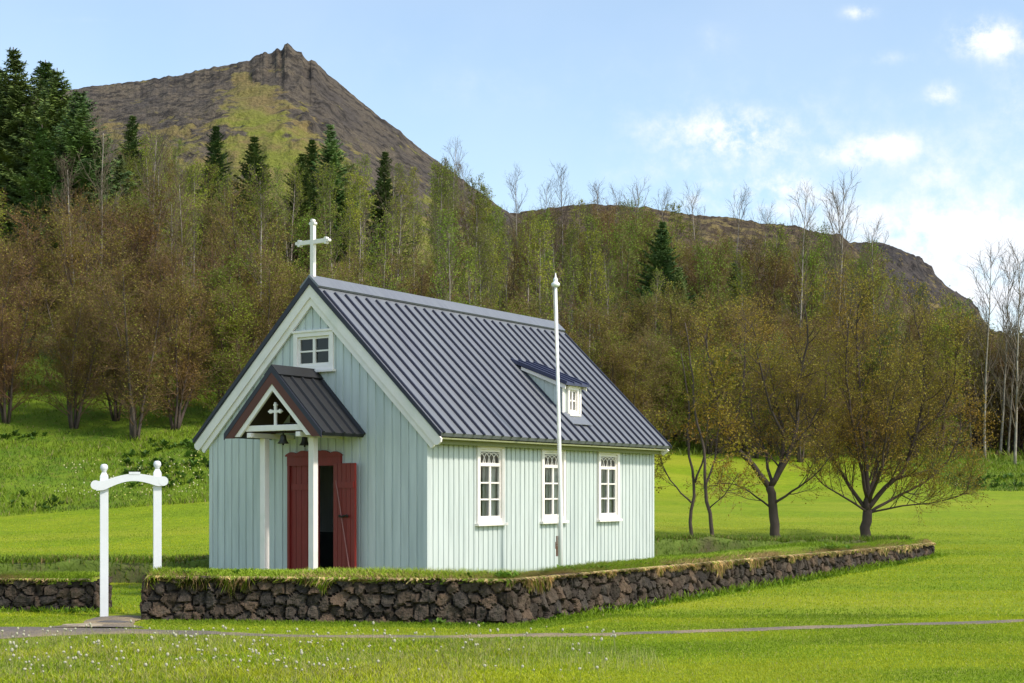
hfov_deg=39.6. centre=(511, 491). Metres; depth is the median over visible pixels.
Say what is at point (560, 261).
birch tree
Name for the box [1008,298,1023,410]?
poplar tree
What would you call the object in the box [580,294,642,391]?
birch tree
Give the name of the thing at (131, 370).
birch tree
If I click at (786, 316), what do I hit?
birch tree
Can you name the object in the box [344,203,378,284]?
poplar tree
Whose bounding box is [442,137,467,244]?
poplar tree
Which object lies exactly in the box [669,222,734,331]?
birch tree
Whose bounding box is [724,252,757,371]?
poplar tree
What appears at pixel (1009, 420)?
poplar tree
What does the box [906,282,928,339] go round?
poplar tree
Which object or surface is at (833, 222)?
poplar tree
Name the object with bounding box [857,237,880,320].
poplar tree
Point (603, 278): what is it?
poplar tree
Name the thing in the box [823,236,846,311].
poplar tree
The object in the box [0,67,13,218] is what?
spruce tree
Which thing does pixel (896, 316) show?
poplar tree
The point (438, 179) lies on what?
poplar tree
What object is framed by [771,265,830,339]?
birch tree
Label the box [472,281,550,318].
birch tree
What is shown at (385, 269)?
poplar tree
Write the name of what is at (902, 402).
birch tree
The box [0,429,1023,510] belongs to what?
meadow plants
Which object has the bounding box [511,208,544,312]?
poplar tree
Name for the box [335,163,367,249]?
poplar tree
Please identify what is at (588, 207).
poplar tree
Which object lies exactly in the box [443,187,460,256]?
poplar tree
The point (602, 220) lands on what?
birch tree
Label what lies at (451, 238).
poplar tree
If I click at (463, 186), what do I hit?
poplar tree
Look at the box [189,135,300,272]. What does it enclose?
spruce tree
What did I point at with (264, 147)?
poplar tree
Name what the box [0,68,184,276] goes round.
spruce tree
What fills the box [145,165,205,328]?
poplar tree
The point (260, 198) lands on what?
poplar tree
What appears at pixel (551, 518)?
window
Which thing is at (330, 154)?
spruce tree
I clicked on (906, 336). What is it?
birch tree
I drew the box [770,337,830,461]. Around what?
birch tree
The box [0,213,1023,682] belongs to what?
ground
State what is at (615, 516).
window
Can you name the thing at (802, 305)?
poplar tree
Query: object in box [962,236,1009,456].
poplar tree
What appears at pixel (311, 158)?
spruce tree
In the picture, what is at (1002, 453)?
undergrowth
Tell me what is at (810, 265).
birch tree
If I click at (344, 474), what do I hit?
door
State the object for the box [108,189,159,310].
birch tree
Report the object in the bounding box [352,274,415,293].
birch tree
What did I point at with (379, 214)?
spruce tree
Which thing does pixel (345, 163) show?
poplar tree
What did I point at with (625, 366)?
birch tree
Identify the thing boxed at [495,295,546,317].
birch tree
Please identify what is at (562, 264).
poplar tree
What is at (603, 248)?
poplar tree
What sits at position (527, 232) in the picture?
birch tree
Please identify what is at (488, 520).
window
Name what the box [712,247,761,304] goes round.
birch tree
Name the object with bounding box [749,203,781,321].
poplar tree
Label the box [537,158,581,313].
poplar tree
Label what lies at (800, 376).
birch tree
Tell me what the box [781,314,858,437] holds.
birch tree
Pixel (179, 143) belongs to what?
poplar tree
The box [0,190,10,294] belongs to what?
birch tree
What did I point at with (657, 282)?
poplar tree
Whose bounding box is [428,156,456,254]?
poplar tree
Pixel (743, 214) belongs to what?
poplar tree
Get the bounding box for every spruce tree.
[0,47,101,243]
[0,60,160,242]
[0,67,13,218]
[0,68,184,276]
[0,88,185,296]
[0,126,103,306]
[108,115,157,223]
[109,154,132,220]
[167,125,237,246]
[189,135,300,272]
[265,154,355,262]
[283,139,321,212]
[311,124,388,264]
[357,149,418,267]
[607,220,722,365]
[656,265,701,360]
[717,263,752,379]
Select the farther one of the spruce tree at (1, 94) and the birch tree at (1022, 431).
the spruce tree at (1, 94)
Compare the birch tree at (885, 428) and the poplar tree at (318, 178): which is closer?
the birch tree at (885, 428)
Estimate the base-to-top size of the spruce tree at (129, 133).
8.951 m
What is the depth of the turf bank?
24.60 m
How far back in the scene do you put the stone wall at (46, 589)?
19.09 m
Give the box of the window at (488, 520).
[475,446,507,525]
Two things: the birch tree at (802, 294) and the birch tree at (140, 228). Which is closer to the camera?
the birch tree at (140, 228)
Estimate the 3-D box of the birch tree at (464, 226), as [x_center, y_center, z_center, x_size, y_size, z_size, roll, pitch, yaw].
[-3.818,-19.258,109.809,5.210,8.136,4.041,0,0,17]
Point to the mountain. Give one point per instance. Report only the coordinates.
(286, 103)
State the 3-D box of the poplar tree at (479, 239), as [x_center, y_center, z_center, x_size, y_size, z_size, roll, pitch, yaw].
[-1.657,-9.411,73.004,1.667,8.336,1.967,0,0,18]
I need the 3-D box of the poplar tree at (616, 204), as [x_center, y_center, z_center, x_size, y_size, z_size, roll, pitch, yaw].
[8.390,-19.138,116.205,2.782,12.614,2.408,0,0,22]
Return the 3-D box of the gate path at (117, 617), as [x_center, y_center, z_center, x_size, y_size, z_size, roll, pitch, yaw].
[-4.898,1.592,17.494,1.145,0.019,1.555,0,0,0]
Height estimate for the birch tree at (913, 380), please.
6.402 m
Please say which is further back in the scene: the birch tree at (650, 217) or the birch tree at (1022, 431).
the birch tree at (650, 217)
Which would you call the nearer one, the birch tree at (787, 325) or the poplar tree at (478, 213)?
the birch tree at (787, 325)
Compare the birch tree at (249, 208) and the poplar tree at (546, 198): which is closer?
the birch tree at (249, 208)
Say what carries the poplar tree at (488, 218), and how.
on the ground at (672, 505)
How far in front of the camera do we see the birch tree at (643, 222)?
108.21 m
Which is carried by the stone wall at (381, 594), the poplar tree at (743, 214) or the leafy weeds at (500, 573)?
the leafy weeds at (500, 573)
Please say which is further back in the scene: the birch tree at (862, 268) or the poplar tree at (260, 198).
the birch tree at (862, 268)
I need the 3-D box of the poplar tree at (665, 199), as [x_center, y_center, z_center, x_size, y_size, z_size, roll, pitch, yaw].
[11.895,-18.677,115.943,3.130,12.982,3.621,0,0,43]
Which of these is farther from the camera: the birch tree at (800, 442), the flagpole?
the birch tree at (800, 442)
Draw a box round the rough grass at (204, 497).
[0,381,1023,515]
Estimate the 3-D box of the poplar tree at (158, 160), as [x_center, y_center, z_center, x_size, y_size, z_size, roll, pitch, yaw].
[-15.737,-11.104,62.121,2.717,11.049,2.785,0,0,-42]
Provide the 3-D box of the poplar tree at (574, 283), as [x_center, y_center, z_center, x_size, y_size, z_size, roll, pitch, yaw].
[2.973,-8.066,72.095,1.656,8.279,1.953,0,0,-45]
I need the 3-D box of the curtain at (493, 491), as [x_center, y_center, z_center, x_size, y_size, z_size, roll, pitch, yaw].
[-0.342,-0.010,21.443,0.043,0.840,0.367,0,0,34]
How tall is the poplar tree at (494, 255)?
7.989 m
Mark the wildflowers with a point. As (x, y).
(458, 666)
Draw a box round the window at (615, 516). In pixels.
[597,452,622,521]
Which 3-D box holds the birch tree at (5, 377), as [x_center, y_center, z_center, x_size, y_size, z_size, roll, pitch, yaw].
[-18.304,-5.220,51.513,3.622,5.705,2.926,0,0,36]
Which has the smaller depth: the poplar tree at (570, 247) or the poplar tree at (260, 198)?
the poplar tree at (260, 198)
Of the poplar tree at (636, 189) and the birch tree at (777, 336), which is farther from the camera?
the poplar tree at (636, 189)
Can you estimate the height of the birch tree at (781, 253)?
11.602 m
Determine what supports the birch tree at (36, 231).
on the ground at (672, 505)
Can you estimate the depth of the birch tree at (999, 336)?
83.89 m
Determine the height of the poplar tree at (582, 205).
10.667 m
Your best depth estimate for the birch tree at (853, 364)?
82.75 m
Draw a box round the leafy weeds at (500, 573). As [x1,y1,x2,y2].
[182,539,914,577]
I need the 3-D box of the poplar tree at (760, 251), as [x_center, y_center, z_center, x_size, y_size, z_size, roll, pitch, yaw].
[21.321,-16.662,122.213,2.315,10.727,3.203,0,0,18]
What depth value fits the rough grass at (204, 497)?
47.94 m
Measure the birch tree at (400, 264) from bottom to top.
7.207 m
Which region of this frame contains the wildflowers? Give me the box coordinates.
[0,627,667,682]
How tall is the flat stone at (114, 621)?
0.055 m
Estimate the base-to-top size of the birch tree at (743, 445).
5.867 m
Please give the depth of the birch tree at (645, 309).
77.98 m
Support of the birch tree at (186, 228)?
on the ground at (672, 505)
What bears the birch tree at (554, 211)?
on the ground at (672, 505)
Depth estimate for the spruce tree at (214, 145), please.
99.71 m
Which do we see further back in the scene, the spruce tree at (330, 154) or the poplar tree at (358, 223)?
the spruce tree at (330, 154)
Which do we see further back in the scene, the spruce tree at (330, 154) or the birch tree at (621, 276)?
the spruce tree at (330, 154)
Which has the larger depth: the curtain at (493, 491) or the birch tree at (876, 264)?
the birch tree at (876, 264)
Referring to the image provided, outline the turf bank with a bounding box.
[0,536,879,582]
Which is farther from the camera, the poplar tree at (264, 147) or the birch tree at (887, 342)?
the poplar tree at (264, 147)
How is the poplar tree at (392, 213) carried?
on the ground at (672, 505)
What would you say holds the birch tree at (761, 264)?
on the ground at (672, 505)
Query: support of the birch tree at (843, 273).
on the ground at (672, 505)
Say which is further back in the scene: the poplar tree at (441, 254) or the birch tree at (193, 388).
the poplar tree at (441, 254)
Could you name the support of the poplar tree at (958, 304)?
on the ground at (672, 505)
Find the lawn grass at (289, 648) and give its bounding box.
[0,612,1023,682]
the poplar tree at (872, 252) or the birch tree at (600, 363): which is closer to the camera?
the birch tree at (600, 363)
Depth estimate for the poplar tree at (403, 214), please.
70.83 m
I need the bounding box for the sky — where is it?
[0,0,1023,336]
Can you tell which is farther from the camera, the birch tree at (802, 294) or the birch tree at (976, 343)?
the birch tree at (802, 294)
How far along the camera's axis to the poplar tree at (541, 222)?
99.34 m
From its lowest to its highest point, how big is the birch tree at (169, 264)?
7.200 m
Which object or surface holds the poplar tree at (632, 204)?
on the ground at (672, 505)
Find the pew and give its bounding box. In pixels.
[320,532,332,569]
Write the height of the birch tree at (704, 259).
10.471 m
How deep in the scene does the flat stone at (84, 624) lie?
16.90 m
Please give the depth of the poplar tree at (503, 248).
104.78 m
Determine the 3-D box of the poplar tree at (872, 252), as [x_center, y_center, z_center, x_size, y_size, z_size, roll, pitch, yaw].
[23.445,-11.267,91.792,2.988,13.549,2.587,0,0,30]
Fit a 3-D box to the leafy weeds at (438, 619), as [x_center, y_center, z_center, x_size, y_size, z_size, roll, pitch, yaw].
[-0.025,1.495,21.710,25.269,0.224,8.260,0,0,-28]
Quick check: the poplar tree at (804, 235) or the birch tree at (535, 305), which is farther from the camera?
the poplar tree at (804, 235)
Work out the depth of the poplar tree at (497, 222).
90.10 m
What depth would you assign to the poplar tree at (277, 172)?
88.12 m
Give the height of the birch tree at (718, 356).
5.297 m
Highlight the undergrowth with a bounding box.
[2,213,1023,461]
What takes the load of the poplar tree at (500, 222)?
on the ground at (672, 505)
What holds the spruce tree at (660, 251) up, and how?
on the ground at (672, 505)
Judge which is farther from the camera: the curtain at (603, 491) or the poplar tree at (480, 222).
the poplar tree at (480, 222)
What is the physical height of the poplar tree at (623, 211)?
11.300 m
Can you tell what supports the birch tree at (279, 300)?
on the ground at (672, 505)
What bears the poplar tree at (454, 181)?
on the ground at (672, 505)
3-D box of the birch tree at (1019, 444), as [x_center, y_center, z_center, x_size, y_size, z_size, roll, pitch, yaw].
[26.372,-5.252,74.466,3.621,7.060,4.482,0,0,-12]
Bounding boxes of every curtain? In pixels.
[482,466,496,515]
[545,468,557,513]
[601,469,612,512]
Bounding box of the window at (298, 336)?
[291,328,335,372]
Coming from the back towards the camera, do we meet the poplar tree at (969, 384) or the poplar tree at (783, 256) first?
the poplar tree at (783, 256)
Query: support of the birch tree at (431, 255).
on the ground at (672, 505)
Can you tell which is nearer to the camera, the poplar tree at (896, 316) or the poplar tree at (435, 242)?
the poplar tree at (896, 316)
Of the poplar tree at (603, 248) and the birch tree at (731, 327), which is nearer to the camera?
the birch tree at (731, 327)
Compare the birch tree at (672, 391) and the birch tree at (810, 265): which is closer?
the birch tree at (672, 391)
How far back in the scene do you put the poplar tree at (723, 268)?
109.18 m
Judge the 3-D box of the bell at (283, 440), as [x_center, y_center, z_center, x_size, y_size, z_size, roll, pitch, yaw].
[-3.285,-0.775,20.418,0.170,0.210,0.170,0,0,0]
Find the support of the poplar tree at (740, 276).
on the ground at (672, 505)
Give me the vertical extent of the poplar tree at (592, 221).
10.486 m
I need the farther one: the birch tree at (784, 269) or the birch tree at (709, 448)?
the birch tree at (784, 269)
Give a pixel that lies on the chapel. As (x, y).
(408, 415)
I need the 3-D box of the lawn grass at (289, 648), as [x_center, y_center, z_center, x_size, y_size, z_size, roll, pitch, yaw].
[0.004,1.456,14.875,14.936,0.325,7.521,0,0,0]
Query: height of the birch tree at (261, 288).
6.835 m
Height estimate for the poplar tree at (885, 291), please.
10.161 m
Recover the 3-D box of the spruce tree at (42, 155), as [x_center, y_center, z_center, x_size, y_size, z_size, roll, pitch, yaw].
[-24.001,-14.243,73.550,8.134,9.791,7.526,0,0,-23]
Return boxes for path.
[0,619,1023,638]
[51,615,143,627]
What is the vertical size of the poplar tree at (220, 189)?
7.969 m
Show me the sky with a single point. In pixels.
(922, 98)
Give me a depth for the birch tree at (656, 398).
65.37 m
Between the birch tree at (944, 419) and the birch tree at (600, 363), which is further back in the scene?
the birch tree at (944, 419)
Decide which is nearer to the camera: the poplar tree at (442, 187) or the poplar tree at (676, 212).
the poplar tree at (442, 187)
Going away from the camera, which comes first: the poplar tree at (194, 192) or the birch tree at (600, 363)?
the birch tree at (600, 363)
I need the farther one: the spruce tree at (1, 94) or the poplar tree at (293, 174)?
the poplar tree at (293, 174)
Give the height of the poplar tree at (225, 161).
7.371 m
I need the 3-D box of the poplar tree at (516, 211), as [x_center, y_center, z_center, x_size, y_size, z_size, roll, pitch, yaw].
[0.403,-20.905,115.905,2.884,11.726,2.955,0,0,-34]
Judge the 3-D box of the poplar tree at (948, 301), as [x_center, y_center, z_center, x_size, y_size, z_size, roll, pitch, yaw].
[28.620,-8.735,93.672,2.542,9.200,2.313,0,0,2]
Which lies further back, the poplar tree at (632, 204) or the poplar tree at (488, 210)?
the poplar tree at (632, 204)
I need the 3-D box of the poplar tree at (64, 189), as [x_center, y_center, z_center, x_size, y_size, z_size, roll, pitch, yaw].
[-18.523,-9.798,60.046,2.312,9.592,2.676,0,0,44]
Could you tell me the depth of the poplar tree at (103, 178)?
61.31 m
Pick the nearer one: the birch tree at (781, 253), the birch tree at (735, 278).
the birch tree at (735, 278)
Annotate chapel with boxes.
[192,219,671,572]
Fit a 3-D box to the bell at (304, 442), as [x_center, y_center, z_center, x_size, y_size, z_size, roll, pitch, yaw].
[-3.003,-0.755,20.592,0.162,0.210,0.162,0,0,0]
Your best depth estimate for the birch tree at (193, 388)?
51.72 m
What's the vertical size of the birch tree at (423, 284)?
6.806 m
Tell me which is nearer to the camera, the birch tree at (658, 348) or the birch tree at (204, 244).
the birch tree at (658, 348)
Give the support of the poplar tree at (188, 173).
on the ground at (672, 505)
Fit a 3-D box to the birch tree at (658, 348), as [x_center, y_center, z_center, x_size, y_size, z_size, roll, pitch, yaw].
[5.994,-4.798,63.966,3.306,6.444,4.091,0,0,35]
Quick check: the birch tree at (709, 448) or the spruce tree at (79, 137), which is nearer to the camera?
the birch tree at (709, 448)
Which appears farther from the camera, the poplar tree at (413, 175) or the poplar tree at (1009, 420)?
the poplar tree at (413, 175)
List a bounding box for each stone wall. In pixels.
[0,569,112,611]
[139,537,935,624]
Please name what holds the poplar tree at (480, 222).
on the ground at (672, 505)
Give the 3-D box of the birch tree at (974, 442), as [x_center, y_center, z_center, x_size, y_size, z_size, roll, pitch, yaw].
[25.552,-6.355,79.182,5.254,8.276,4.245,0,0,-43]
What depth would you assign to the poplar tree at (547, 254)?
82.44 m
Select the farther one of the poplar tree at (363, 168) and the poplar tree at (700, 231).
the poplar tree at (700, 231)
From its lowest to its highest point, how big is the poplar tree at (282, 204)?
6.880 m
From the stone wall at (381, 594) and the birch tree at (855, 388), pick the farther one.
the birch tree at (855, 388)
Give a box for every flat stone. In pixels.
[62,623,102,627]
[98,620,128,622]
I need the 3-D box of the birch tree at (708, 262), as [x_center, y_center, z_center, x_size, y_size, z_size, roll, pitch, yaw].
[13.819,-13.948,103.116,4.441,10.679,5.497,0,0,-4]
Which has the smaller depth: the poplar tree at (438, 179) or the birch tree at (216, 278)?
the birch tree at (216, 278)
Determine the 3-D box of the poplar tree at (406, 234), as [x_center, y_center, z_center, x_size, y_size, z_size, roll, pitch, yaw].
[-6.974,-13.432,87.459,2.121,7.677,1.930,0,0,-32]
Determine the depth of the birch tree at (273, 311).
53.43 m
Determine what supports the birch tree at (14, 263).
on the ground at (672, 505)
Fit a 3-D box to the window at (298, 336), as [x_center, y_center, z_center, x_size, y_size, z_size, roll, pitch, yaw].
[-2.948,-2.088,21.122,0.838,0.637,0.115,0,0,33]
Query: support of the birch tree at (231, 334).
on the ground at (672, 505)
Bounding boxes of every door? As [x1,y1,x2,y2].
[291,466,319,569]
[333,463,356,568]
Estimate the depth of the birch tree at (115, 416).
52.46 m
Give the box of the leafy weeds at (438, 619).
[29,556,932,624]
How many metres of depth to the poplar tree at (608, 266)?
87.33 m
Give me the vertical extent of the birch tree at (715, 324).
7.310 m
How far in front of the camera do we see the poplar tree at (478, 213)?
95.45 m
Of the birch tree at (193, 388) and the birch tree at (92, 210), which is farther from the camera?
the birch tree at (92, 210)
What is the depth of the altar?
26.58 m
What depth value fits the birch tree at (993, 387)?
76.80 m
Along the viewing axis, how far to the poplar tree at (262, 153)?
113.25 m
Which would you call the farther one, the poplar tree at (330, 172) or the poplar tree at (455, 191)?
the poplar tree at (455, 191)
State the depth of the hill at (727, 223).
446.08 m
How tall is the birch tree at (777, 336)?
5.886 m
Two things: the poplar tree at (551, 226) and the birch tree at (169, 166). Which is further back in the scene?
the birch tree at (169, 166)
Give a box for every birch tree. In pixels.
[0,187,14,290]
[0,188,97,356]
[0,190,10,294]
[0,227,61,398]
[0,229,23,354]
[0,269,52,423]
[20,261,128,428]
[30,203,143,395]
[34,182,121,322]
[68,281,163,421]
[71,239,190,440]
[83,169,191,358]
[97,176,205,334]
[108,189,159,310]
[113,145,143,216]
[129,261,231,430]
[135,222,241,399]
[137,144,183,228]
[166,161,221,257]
[180,247,264,411]
[186,176,245,300]
[190,173,299,353]
[206,280,261,413]
[223,244,352,363]
[231,181,292,310]
[250,243,304,348]
[261,280,293,338]
[276,201,339,315]
[284,258,370,305]
[332,236,419,292]
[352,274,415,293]
[393,246,466,300]
[416,246,468,302]
[434,292,484,307]
[440,191,484,292]
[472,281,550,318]
[489,219,554,312]
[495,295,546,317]
[504,221,555,297]
[511,215,571,313]
[512,206,556,300]
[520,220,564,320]
[523,200,571,298]
[525,293,602,355]
[557,223,614,340]
[559,323,627,375]
[561,223,592,311]
[580,197,637,342]
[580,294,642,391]
[588,214,645,347]
[596,328,658,420]
[602,320,682,432]
[604,206,634,307]
[615,204,664,288]
[616,281,699,401]
[624,205,654,342]
[626,212,662,341]
[631,353,687,437]
[642,331,686,441]
[643,340,750,534]
[646,278,729,441]
[652,215,694,294]
[666,291,757,425]
[668,347,711,447]
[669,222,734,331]
[670,339,740,453]
[675,269,870,536]
[680,229,734,333]
[685,323,767,535]
[688,235,739,348]
[689,342,737,452]
[690,333,769,450]
[710,298,789,435]
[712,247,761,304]
[724,235,794,329]
[729,338,788,458]
[734,231,791,342]
[735,314,802,424]
[742,230,812,332]
[744,328,791,447]
[765,235,795,305]
[768,249,1008,537]
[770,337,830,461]
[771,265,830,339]
[773,352,813,444]
[776,308,836,357]
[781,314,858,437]
[785,237,823,306]
[788,316,870,456]
[789,234,835,355]
[803,298,867,403]
[813,350,884,447]
[824,248,854,334]
[826,239,891,371]
[837,327,872,421]
[841,235,892,351]
[842,299,923,438]
[850,342,898,446]
[857,321,910,435]
[869,323,916,424]
[885,361,917,447]
[886,326,954,458]
[891,302,965,446]
[903,299,963,424]
[919,304,976,452]
[947,303,1007,447]
[949,317,1023,451]
[961,330,1008,450]
[978,327,1023,452]
[978,331,1020,452]
[980,317,1023,440]
[994,337,1023,454]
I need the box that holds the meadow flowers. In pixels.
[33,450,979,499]
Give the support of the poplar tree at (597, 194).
on the ground at (672, 505)
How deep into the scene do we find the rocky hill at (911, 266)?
541.16 m
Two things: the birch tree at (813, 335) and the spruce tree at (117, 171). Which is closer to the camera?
the birch tree at (813, 335)
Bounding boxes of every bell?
[277,431,288,444]
[300,437,307,446]
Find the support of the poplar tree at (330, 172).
on the ground at (672, 505)
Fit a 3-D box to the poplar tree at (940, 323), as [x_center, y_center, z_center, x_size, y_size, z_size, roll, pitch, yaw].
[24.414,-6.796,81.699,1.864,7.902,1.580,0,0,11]
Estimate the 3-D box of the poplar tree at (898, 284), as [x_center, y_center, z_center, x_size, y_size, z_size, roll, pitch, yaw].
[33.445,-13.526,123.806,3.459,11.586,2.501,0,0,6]
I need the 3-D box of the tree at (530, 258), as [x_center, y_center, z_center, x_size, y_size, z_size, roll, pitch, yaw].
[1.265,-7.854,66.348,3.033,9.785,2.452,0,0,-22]
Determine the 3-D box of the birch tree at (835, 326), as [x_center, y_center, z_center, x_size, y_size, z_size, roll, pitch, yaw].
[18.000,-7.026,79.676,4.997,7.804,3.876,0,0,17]
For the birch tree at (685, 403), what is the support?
on the ground at (672, 505)
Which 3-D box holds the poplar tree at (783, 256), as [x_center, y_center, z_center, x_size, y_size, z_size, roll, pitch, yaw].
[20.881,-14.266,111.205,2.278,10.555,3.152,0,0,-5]
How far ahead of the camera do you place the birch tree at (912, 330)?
72.66 m
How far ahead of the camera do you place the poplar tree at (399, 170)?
108.02 m
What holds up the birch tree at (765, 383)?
on the ground at (672, 505)
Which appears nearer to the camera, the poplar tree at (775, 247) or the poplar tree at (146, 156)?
the poplar tree at (146, 156)
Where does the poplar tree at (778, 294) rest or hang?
on the ground at (672, 505)
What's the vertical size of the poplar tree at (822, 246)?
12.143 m
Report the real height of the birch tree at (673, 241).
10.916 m
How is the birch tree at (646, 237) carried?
on the ground at (672, 505)
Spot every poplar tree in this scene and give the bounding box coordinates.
[47,153,97,296]
[65,105,134,349]
[127,117,189,342]
[129,133,165,234]
[139,135,176,249]
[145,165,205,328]
[157,187,184,339]
[170,137,184,195]
[170,166,208,291]
[173,159,211,291]
[201,173,237,320]
[222,147,237,195]
[228,161,291,342]
[259,145,272,179]
[260,151,267,199]
[262,162,293,260]
[275,200,299,289]
[282,157,306,259]
[306,162,347,276]
[316,161,353,275]
[333,188,364,280]
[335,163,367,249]
[335,170,388,286]
[337,158,350,244]
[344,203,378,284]
[350,151,377,279]
[364,209,406,290]
[368,157,418,287]
[374,173,420,292]
[383,211,416,290]
[389,162,414,280]
[401,194,429,293]
[406,164,424,248]
[421,161,457,268]
[421,161,462,277]
[421,203,444,298]
[425,177,445,274]
[427,204,477,304]
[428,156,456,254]
[432,211,458,302]
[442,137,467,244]
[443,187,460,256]
[445,164,467,240]
[448,167,466,251]
[451,245,487,306]
[453,163,473,290]
[460,173,493,305]
[467,183,503,299]
[467,230,496,308]
[468,195,487,292]
[472,231,510,309]
[474,203,515,309]
[474,211,493,306]
[475,222,499,307]
[490,204,511,273]
[493,219,511,301]
[497,216,518,311]
[503,162,527,279]
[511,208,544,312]
[522,216,542,300]
[524,208,562,318]
[536,250,559,321]
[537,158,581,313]
[537,175,557,279]
[539,212,562,312]
[542,230,571,323]
[551,227,583,333]
[557,231,585,331]
[558,254,592,336]
[563,198,588,331]
[569,226,610,358]
[573,202,592,314]
[577,214,617,354]
[581,180,615,330]
[581,252,614,364]
[592,242,626,343]
[592,260,622,341]
[606,185,625,254]
[609,224,635,339]
[615,201,630,268]
[619,177,650,301]
[626,196,644,260]
[638,268,668,366]
[653,184,675,238]
[664,201,691,288]
[678,183,707,304]
[682,221,704,289]
[713,238,733,307]
[722,182,755,343]
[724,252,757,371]
[729,272,757,371]
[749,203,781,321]
[752,236,766,300]
[757,221,792,323]
[767,246,792,286]
[773,286,791,328]
[781,178,824,336]
[794,226,826,315]
[806,222,843,333]
[811,168,861,353]
[821,184,866,348]
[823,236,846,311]
[842,267,867,398]
[854,214,892,342]
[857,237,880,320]
[874,269,892,323]
[883,299,914,437]
[886,272,913,346]
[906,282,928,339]
[929,308,948,437]
[938,291,957,424]
[952,297,983,449]
[957,324,987,451]
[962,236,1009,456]
[974,249,1023,456]
[995,289,1023,451]
[996,238,1023,463]
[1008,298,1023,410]
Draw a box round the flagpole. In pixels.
[551,273,562,565]
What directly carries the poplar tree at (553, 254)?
on the ground at (672, 505)
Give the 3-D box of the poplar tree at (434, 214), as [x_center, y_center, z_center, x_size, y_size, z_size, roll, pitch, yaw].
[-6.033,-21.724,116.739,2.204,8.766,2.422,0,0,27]
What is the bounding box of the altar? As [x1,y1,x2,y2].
[545,471,545,503]
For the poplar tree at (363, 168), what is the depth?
97.32 m
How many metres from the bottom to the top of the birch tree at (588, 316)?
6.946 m
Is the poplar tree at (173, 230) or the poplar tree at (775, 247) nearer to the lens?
the poplar tree at (173, 230)
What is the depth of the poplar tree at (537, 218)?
109.00 m
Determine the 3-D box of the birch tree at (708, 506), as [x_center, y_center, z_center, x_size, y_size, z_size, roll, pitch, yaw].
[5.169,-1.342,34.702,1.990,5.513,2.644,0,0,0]
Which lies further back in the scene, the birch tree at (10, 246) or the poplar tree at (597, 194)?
the poplar tree at (597, 194)
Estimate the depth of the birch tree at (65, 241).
55.00 m
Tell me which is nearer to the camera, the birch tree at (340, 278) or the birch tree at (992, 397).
the birch tree at (340, 278)
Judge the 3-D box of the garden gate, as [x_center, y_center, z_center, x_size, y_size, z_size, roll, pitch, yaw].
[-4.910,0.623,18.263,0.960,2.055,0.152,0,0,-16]
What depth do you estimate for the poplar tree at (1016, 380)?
66.00 m
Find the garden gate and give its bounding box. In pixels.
[91,461,167,616]
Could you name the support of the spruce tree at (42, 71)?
on the ground at (672, 505)
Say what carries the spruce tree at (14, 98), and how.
on the ground at (672, 505)
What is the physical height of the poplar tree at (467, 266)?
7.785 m
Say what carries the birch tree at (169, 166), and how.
on the ground at (672, 505)
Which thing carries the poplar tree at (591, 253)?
on the ground at (672, 505)
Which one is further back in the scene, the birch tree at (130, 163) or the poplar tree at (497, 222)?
the birch tree at (130, 163)
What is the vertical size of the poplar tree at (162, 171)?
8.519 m
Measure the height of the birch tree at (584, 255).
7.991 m
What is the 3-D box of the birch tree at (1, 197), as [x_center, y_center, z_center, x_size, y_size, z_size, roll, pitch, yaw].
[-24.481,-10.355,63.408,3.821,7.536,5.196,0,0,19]
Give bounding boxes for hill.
[510,204,955,411]
[850,242,1003,339]
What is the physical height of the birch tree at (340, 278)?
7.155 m
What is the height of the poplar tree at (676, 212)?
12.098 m
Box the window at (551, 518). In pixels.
[540,449,568,523]
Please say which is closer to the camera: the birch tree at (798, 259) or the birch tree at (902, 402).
the birch tree at (902, 402)
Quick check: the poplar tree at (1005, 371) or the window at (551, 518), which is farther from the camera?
the poplar tree at (1005, 371)
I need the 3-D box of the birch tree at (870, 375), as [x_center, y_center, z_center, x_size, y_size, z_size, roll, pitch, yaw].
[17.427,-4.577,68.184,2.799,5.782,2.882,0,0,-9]
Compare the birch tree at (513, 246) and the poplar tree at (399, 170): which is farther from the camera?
the birch tree at (513, 246)
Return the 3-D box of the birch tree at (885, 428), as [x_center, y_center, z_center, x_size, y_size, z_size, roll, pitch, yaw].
[9.585,-2.427,36.025,6.370,7.685,5.608,0,0,0]
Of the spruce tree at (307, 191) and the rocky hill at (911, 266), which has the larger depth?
the rocky hill at (911, 266)
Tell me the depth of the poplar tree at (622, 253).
103.02 m
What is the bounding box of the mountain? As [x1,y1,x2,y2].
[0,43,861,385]
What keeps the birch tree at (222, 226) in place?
on the ground at (672, 505)
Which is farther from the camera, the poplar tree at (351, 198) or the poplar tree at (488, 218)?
the poplar tree at (488, 218)
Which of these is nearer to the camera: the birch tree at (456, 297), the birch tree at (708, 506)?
the birch tree at (708, 506)
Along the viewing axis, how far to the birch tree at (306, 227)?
68.63 m
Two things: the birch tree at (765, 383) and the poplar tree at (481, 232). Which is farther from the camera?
the poplar tree at (481, 232)
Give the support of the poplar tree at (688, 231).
on the ground at (672, 505)

